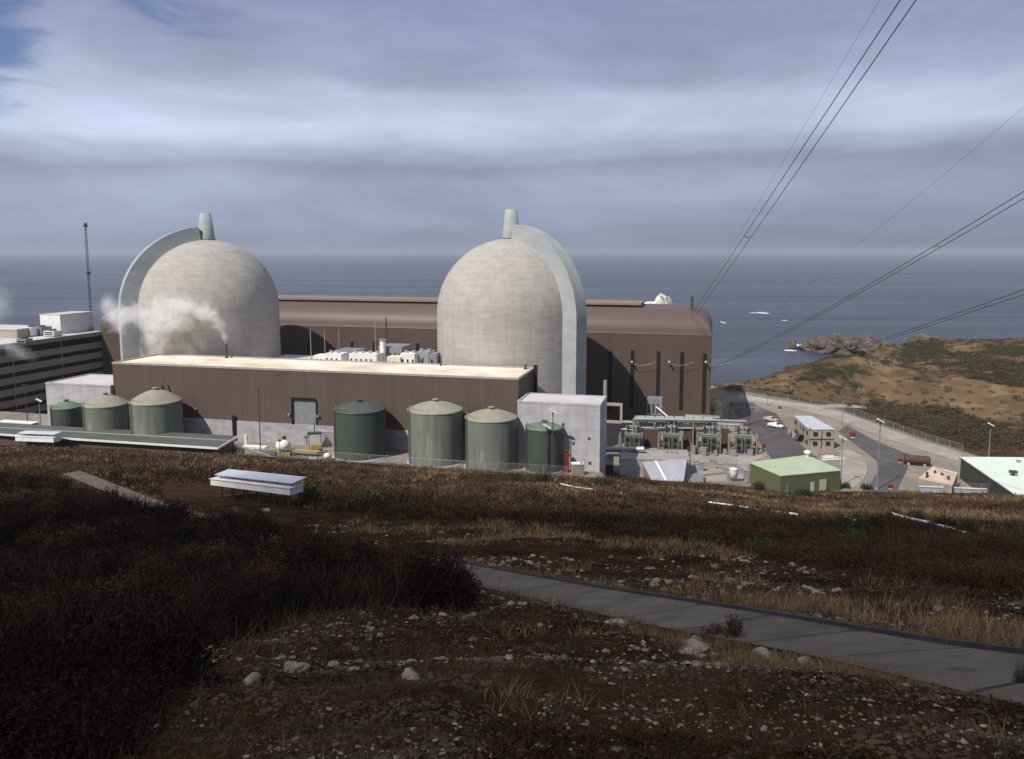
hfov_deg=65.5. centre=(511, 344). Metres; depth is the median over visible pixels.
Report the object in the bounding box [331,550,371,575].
shrub
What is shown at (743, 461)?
yard slab
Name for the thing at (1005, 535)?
shrub
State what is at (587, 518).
shrub
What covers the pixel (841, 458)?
light pole
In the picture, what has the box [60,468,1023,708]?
dry brown verge grass
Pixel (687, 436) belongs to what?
fire wall
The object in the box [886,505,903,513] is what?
shrub
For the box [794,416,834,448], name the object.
stacked trailers
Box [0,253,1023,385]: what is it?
sea
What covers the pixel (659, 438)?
steel portal
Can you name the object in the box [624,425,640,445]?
transformer
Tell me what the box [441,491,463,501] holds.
shrub
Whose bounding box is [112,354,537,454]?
fuel building
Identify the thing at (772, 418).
pickup truck
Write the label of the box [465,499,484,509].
shrub
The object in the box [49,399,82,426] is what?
storage tank
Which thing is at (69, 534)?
shrub
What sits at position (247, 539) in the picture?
shrub
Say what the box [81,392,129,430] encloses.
storage tank
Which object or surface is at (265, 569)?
shrub
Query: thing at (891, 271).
power line
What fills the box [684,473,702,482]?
lean to
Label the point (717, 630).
shrub
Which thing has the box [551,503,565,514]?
shrub
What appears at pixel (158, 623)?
shrub
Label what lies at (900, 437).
road
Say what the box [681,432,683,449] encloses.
steel portal
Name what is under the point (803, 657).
boulder
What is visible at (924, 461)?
horizontal tank
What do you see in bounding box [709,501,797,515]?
surface pipe
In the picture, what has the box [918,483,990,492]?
wire fence
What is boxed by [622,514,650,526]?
shrub
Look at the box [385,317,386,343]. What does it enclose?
vent riser
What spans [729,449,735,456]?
equipment cabinet
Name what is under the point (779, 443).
yard road
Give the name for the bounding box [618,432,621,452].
steel portal
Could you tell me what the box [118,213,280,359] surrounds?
containment dome
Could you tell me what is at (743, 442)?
transformer
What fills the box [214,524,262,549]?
shrub
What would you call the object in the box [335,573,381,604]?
shrub
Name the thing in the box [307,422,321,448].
steel stand
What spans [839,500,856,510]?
shrub
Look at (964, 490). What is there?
basin wall
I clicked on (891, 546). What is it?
rust brown brush
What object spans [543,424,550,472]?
light pole
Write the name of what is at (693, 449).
equipment cabinet
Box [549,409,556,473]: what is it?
light pole
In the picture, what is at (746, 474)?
equipment cabinet
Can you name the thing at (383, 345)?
exhaust pipe
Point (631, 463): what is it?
flat roof store
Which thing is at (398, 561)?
shrub
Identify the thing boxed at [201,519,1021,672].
loose stones
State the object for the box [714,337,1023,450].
headland scrub
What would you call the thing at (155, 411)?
storage tank
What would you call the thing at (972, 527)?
shrub
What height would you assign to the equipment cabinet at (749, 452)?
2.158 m
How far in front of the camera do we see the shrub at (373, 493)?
99.47 m
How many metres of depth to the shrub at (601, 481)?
165.65 m
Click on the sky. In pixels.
(300, 126)
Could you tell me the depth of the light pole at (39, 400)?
233.13 m
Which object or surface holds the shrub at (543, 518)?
on the ground at (870, 377)
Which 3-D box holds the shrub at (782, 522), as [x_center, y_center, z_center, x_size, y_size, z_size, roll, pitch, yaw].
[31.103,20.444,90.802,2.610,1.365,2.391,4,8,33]
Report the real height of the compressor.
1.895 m
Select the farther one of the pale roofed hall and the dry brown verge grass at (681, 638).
the pale roofed hall
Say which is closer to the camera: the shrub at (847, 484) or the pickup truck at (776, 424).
the shrub at (847, 484)
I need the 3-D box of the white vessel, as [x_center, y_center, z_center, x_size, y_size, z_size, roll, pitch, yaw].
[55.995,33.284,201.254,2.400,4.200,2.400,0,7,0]
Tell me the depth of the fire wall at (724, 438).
237.05 m
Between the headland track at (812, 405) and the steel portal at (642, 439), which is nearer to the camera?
the steel portal at (642, 439)
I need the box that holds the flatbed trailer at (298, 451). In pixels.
[287,448,320,456]
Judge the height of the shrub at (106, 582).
1.653 m
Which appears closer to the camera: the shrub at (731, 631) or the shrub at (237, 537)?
the shrub at (731, 631)
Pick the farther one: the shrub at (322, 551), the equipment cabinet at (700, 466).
the equipment cabinet at (700, 466)
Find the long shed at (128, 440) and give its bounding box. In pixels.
[0,423,238,453]
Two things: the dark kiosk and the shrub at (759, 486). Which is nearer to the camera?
the shrub at (759, 486)
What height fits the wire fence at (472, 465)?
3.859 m
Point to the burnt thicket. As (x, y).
(100, 706)
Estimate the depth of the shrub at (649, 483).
174.63 m
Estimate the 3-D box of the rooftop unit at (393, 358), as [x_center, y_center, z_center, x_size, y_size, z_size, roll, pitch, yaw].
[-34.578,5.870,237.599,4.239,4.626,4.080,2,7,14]
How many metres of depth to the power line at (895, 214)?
160.88 m
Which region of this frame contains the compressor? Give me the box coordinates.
[261,448,273,455]
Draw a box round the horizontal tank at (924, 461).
[904,454,930,466]
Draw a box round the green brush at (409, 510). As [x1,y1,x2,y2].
[307,489,931,564]
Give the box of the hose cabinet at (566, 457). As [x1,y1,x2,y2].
[564,450,568,472]
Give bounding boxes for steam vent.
[224,343,227,357]
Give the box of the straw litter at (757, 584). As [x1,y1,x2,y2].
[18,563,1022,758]
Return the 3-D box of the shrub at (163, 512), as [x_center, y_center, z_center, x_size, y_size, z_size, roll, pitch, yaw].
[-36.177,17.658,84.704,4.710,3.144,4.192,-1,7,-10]
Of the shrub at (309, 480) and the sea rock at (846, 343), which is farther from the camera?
the sea rock at (846, 343)
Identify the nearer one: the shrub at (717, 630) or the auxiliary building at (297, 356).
the shrub at (717, 630)
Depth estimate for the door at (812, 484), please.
192.01 m
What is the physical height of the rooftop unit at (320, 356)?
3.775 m
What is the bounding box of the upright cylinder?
[244,434,247,444]
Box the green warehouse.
[749,450,840,492]
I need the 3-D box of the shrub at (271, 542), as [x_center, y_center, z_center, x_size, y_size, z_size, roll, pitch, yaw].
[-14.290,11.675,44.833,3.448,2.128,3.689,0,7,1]
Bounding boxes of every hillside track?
[63,470,229,521]
[356,546,1023,704]
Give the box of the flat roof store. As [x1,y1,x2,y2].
[619,449,689,477]
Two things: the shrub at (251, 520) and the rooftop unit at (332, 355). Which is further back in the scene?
the rooftop unit at (332, 355)
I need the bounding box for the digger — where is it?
[311,438,324,453]
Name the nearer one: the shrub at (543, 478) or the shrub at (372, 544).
the shrub at (372, 544)
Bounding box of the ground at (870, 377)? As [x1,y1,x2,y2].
[0,339,1023,758]
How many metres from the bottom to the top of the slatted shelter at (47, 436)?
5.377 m
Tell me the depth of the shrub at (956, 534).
72.21 m
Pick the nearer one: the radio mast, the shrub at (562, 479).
the shrub at (562, 479)
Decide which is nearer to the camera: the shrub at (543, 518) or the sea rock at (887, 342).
the shrub at (543, 518)
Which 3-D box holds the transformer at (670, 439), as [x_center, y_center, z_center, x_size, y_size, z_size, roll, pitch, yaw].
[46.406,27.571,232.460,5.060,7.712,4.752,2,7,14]
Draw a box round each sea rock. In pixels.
[644,293,671,303]
[786,339,796,348]
[797,335,841,353]
[828,333,855,354]
[850,333,880,355]
[874,338,895,347]
[907,333,938,342]
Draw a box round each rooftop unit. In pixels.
[314,353,324,359]
[325,350,347,359]
[334,347,366,359]
[349,350,382,361]
[378,343,412,361]
[387,355,401,361]
[400,350,417,362]
[416,348,434,362]
[429,352,439,363]
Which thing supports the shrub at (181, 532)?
on the ground at (870, 377)
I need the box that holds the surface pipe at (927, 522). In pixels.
[892,512,969,535]
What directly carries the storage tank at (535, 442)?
on the ground at (870, 377)
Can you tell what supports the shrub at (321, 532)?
on the ground at (870, 377)
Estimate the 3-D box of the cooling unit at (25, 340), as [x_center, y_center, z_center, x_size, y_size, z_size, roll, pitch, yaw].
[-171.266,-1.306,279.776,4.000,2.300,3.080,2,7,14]
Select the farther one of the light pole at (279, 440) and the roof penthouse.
the roof penthouse
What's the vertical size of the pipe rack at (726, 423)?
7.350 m
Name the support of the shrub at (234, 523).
on the ground at (870, 377)
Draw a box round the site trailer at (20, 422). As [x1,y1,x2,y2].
[0,420,38,424]
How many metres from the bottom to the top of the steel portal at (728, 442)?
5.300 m
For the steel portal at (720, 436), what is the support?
on the ground at (870, 377)
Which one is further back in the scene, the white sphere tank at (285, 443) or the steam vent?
the steam vent
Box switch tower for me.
[647,396,667,432]
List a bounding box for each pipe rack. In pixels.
[621,420,655,430]
[648,421,682,431]
[677,421,708,431]
[686,414,719,437]
[706,422,739,432]
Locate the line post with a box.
[741,381,749,419]
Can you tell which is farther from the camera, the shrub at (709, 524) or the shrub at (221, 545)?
the shrub at (709, 524)
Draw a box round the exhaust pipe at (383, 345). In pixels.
[379,339,386,361]
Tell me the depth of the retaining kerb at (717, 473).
212.03 m
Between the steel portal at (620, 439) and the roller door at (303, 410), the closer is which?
the roller door at (303, 410)
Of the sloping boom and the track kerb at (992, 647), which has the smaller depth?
the track kerb at (992, 647)
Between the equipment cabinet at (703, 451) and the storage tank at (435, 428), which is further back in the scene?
the equipment cabinet at (703, 451)
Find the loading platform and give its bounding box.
[234,444,268,451]
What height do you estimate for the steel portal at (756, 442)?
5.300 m
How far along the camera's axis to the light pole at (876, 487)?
194.36 m
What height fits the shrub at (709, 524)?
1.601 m
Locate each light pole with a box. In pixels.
[25,385,27,420]
[35,398,41,424]
[255,388,261,450]
[278,439,280,473]
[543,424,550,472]
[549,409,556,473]
[807,425,812,449]
[839,436,846,485]
[875,418,884,489]
[988,422,993,456]
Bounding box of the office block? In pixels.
[0,331,103,413]
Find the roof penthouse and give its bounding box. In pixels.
[39,311,92,333]
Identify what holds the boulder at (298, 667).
on the ground at (870, 377)
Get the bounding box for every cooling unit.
[16,337,32,343]
[20,325,39,336]
[37,325,51,335]
[44,329,61,336]
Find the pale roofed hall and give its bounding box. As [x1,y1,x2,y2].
[960,457,1023,494]
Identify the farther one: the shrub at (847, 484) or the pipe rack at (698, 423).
the pipe rack at (698, 423)
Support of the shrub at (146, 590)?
on the ground at (870, 377)
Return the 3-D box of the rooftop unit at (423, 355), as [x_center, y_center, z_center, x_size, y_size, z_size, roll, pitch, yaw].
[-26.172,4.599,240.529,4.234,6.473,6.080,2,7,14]
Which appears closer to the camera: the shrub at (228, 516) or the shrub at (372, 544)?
the shrub at (372, 544)
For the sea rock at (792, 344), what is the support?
in the sea
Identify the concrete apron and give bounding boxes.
[840,448,866,486]
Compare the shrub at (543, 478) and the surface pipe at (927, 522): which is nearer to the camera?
the surface pipe at (927, 522)
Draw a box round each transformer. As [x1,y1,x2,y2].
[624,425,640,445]
[662,425,679,449]
[700,425,717,453]
[734,426,751,453]
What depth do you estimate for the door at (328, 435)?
213.62 m
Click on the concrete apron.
(854, 469)
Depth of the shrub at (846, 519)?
88.59 m
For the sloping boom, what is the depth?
201.86 m
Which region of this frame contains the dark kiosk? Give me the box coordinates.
[605,456,613,474]
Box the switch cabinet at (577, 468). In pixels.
[571,462,583,475]
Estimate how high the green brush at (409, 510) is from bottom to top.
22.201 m
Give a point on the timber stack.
(832, 457)
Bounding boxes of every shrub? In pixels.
[22,565,98,605]
[42,518,101,547]
[47,564,231,687]
[73,564,141,601]
[84,559,179,610]
[149,492,195,522]
[167,519,200,546]
[173,503,234,536]
[189,536,246,566]
[211,505,284,542]
[212,508,247,523]
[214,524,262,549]
[219,519,250,533]
[224,526,272,549]
[232,511,269,528]
[232,528,287,557]
[234,549,296,585]
[264,534,305,560]
[268,520,355,575]
[294,480,325,504]
[294,525,323,537]
[302,473,317,479]
[302,477,317,484]
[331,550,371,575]
[332,535,378,567]
[333,537,367,559]
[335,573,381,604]
[341,488,400,507]
[343,532,385,557]
[352,485,374,493]
[363,560,412,587]
[371,541,418,566]
[374,538,426,573]
[378,538,418,559]
[394,536,479,613]
[422,554,488,598]
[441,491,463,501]
[454,486,468,493]
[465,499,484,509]
[483,486,501,493]
[507,472,523,482]
[533,470,553,482]
[539,515,556,523]
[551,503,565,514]
[556,476,565,482]
[575,511,606,528]
[588,473,614,486]
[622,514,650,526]
[628,501,645,509]
[636,525,653,535]
[644,481,656,485]
[684,525,723,543]
[692,520,721,535]
[697,619,725,637]
[721,609,746,640]
[743,531,787,552]
[749,480,767,490]
[775,519,791,525]
[793,486,813,496]
[831,511,875,532]
[835,526,865,539]
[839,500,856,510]
[841,482,850,488]
[860,482,873,490]
[863,515,891,528]
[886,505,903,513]
[899,517,928,531]
[904,505,926,519]
[928,511,955,528]
[946,530,966,539]
[949,519,978,533]
[950,530,982,543]
[997,530,1015,537]
[1008,527,1023,542]
[1011,660,1023,682]
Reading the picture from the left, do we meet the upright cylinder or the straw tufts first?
the upright cylinder
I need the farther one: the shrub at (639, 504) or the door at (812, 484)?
the door at (812, 484)
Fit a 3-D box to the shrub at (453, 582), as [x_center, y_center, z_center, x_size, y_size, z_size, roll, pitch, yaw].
[-2.157,7.138,24.668,2.504,2.579,2.736,5,8,35]
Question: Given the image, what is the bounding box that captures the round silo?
[710,398,722,425]
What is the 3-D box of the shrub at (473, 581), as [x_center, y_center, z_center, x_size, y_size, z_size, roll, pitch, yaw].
[-2.301,8.345,28.076,2.365,1.815,2.544,5,9,38]
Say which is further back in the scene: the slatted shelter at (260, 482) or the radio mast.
the radio mast
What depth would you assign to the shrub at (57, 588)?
23.32 m
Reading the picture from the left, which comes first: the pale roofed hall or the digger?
the digger
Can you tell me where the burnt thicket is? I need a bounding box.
[0,467,486,758]
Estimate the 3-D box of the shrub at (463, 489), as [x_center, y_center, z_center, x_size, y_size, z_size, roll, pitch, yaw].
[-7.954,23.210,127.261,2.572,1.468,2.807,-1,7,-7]
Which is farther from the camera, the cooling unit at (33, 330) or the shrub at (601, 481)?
the cooling unit at (33, 330)
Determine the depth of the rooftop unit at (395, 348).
244.62 m
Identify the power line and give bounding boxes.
[692,0,915,315]
[693,0,879,310]
[711,191,1023,369]
[720,107,1023,353]
[743,290,1023,384]
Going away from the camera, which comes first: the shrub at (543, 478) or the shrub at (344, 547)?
the shrub at (344, 547)
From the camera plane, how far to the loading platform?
208.54 m
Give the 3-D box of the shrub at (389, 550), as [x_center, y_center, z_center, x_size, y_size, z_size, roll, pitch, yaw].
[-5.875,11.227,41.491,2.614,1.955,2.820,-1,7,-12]
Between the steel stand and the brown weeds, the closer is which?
the brown weeds
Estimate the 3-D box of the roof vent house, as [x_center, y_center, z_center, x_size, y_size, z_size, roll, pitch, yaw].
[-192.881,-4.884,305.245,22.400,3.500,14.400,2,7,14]
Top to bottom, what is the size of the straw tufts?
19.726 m
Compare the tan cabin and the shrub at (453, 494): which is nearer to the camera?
the shrub at (453, 494)
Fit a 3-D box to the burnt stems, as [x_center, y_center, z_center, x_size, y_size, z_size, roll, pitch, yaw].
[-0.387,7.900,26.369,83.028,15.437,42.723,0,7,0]
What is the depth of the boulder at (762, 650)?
15.30 m
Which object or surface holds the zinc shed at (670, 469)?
on the ground at (870, 377)
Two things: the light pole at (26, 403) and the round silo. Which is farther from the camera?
the round silo
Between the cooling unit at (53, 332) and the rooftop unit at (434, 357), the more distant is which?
the cooling unit at (53, 332)
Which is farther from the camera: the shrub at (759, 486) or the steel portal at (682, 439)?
the steel portal at (682, 439)
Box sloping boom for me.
[240,447,273,456]
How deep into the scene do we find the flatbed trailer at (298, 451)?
204.43 m
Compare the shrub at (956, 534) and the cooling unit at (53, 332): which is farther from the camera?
the cooling unit at (53, 332)
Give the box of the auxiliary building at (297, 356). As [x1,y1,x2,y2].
[278,355,313,358]
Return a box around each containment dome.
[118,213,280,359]
[437,209,586,394]
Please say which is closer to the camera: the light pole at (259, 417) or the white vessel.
the white vessel
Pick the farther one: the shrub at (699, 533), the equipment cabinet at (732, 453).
the equipment cabinet at (732, 453)
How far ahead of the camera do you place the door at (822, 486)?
192.80 m
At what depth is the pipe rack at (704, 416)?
251.27 m
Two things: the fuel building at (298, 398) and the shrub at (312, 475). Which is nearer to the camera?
the shrub at (312, 475)
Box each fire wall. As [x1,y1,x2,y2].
[644,428,658,447]
[683,429,696,451]
[721,428,729,451]
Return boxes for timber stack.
[822,455,845,459]
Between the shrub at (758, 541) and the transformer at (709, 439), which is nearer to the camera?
the shrub at (758, 541)
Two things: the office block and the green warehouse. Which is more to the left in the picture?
the office block
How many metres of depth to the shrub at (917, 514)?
98.39 m
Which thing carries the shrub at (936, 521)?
on the ground at (870, 377)
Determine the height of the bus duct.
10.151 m
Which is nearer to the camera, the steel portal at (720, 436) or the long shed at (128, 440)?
the long shed at (128, 440)
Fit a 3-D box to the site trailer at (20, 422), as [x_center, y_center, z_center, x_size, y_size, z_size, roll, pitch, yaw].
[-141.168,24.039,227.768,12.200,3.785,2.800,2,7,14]
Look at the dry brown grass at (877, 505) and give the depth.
151.36 m
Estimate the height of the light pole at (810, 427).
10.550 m
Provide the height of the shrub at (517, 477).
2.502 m
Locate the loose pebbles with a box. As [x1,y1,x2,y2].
[144,588,1023,758]
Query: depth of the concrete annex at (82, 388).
232.45 m
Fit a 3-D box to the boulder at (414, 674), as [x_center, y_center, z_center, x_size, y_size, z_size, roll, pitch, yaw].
[-1.313,4.328,10.355,0.264,0.178,0.290,0,7,-4]
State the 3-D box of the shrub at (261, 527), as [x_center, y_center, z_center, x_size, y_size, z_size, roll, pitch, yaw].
[-19.939,14.338,60.209,5.544,3.749,6.047,4,8,29]
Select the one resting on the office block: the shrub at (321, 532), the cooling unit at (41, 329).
the cooling unit at (41, 329)
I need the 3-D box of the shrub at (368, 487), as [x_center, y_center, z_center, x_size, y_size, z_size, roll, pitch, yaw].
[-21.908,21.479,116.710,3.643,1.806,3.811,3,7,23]
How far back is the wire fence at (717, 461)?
216.75 m
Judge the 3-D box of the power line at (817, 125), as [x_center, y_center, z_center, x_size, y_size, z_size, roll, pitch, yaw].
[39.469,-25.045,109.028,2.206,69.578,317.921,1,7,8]
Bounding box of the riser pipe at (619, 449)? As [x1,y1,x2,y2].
[603,380,644,469]
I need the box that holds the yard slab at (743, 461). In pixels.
[692,455,766,480]
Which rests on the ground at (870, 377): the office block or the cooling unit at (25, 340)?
the office block
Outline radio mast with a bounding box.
[83,223,91,310]
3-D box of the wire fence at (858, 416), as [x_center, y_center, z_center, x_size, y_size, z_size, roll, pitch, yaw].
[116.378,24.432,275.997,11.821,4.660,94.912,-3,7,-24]
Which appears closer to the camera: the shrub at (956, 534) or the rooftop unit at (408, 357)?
the shrub at (956, 534)
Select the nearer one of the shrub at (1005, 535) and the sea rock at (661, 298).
the shrub at (1005, 535)
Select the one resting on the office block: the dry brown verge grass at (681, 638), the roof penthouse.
the roof penthouse
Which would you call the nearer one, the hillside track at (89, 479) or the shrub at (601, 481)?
the hillside track at (89, 479)
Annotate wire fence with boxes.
[237,446,566,474]
[693,457,736,466]
[742,388,962,452]
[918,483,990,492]
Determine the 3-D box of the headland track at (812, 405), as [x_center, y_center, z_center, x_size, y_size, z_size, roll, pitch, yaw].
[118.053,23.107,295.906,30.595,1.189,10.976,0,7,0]
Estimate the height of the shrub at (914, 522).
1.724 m
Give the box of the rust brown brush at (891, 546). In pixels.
[0,462,1023,596]
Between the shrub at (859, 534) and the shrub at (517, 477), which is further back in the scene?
the shrub at (517, 477)
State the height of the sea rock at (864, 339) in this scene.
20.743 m
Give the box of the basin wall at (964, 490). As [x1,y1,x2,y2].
[919,486,987,492]
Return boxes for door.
[291,397,317,424]
[319,430,333,446]
[810,482,814,490]
[819,479,826,490]
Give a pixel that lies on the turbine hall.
(622, 335)
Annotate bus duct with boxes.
[632,415,745,444]
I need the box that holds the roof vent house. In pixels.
[0,324,36,337]
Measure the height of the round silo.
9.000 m
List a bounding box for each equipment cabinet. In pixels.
[691,445,695,454]
[698,461,704,470]
[700,447,706,455]
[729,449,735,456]
[743,470,749,480]
[747,449,752,455]
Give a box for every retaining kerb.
[695,462,744,475]
[706,470,747,483]
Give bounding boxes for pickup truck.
[764,416,778,421]
[767,422,784,428]
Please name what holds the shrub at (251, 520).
on the ground at (870, 377)
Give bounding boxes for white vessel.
[729,467,738,480]
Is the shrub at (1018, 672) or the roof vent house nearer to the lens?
the shrub at (1018, 672)
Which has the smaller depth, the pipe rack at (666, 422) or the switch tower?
the pipe rack at (666, 422)
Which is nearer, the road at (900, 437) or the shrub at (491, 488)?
the shrub at (491, 488)
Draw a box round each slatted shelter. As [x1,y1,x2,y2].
[14,430,60,446]
[209,469,306,507]
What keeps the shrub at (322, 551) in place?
on the ground at (870, 377)
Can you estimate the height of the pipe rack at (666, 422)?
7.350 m
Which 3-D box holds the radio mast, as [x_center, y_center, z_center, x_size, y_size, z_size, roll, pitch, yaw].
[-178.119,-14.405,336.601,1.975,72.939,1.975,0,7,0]
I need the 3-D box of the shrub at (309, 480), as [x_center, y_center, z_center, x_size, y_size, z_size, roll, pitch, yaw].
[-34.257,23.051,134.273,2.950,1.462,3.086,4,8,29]
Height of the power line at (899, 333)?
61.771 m
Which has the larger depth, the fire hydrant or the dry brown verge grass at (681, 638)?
the fire hydrant
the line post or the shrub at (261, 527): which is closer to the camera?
the shrub at (261, 527)
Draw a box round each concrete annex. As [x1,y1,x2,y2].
[45,374,113,425]
[517,392,606,473]
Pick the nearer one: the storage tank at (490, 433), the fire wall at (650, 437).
the storage tank at (490, 433)
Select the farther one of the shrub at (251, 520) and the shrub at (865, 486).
the shrub at (865, 486)
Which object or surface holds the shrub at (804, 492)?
on the ground at (870, 377)
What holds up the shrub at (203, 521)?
on the ground at (870, 377)
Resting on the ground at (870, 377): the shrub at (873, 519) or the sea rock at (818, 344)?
the shrub at (873, 519)
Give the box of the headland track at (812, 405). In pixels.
[788,403,865,408]
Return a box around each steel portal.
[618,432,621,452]
[641,432,643,445]
[658,432,660,449]
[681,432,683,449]
[696,432,698,453]
[719,433,721,453]
[727,433,729,454]
[755,433,757,454]
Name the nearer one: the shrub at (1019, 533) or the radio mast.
the shrub at (1019, 533)
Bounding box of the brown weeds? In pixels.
[172,536,1023,758]
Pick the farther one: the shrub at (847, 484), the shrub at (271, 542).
the shrub at (847, 484)
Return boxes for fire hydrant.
[850,431,855,437]
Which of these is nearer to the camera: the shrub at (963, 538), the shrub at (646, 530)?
the shrub at (963, 538)
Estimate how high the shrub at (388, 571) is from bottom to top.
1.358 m
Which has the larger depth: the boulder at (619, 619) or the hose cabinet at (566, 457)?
the hose cabinet at (566, 457)
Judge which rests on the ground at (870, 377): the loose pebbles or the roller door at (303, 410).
the loose pebbles
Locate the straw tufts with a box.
[376,537,1023,754]
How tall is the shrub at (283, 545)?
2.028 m
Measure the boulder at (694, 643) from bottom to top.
0.271 m
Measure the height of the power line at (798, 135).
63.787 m
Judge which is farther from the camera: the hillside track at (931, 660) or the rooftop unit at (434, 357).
the rooftop unit at (434, 357)
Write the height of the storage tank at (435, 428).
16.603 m
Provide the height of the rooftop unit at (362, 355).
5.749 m
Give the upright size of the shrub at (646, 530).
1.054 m
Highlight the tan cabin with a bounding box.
[918,466,957,492]
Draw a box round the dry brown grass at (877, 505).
[0,444,1023,544]
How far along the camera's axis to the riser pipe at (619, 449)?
208.41 m
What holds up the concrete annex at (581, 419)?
on the ground at (870, 377)
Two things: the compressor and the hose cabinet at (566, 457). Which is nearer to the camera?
the hose cabinet at (566, 457)
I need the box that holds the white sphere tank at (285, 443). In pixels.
[274,435,290,456]
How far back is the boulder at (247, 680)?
10.07 m
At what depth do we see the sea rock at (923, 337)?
758.32 m
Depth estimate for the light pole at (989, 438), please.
224.42 m
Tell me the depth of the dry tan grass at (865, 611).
45.20 m
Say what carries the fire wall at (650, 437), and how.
on the ground at (870, 377)
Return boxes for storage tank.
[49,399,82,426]
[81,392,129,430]
[128,387,183,434]
[332,399,387,461]
[407,398,464,467]
[464,406,518,471]
[524,419,563,473]
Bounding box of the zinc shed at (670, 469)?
[643,459,686,481]
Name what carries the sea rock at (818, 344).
in the sea
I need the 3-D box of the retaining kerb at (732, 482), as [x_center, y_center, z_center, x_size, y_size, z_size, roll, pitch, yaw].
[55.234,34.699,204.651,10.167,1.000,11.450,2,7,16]
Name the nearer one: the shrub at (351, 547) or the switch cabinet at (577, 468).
the shrub at (351, 547)
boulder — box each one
[243,672,261,684]
[283,661,309,672]
[401,668,420,679]
[610,617,629,624]
[677,638,709,655]
[752,647,771,659]
[796,656,813,663]
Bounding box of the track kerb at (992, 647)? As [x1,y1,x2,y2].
[380,547,1023,653]
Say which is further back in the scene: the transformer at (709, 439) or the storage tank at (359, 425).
the transformer at (709, 439)
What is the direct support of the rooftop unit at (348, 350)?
on the auxiliary building at (297, 356)
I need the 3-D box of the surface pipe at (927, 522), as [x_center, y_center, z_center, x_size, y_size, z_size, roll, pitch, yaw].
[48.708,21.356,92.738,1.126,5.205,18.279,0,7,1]
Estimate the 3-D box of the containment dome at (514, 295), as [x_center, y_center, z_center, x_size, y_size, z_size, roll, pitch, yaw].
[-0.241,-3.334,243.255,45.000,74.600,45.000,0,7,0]
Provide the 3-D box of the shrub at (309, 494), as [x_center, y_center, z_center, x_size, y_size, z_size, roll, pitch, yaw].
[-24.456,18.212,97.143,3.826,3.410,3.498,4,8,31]
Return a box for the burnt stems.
[0,535,1023,758]
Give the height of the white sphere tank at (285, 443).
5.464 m
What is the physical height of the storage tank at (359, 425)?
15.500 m
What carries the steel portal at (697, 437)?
on the ground at (870, 377)
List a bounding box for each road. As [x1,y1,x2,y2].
[729,402,818,459]
[737,394,962,460]
[839,426,909,491]
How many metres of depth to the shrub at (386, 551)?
45.13 m
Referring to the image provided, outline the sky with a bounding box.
[0,0,1023,252]
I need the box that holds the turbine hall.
[100,295,712,426]
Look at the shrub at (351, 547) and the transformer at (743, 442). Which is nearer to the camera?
the shrub at (351, 547)
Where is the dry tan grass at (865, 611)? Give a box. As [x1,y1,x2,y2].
[1,444,1023,646]
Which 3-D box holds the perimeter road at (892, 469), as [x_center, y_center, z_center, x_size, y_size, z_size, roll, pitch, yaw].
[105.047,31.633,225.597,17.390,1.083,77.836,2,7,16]

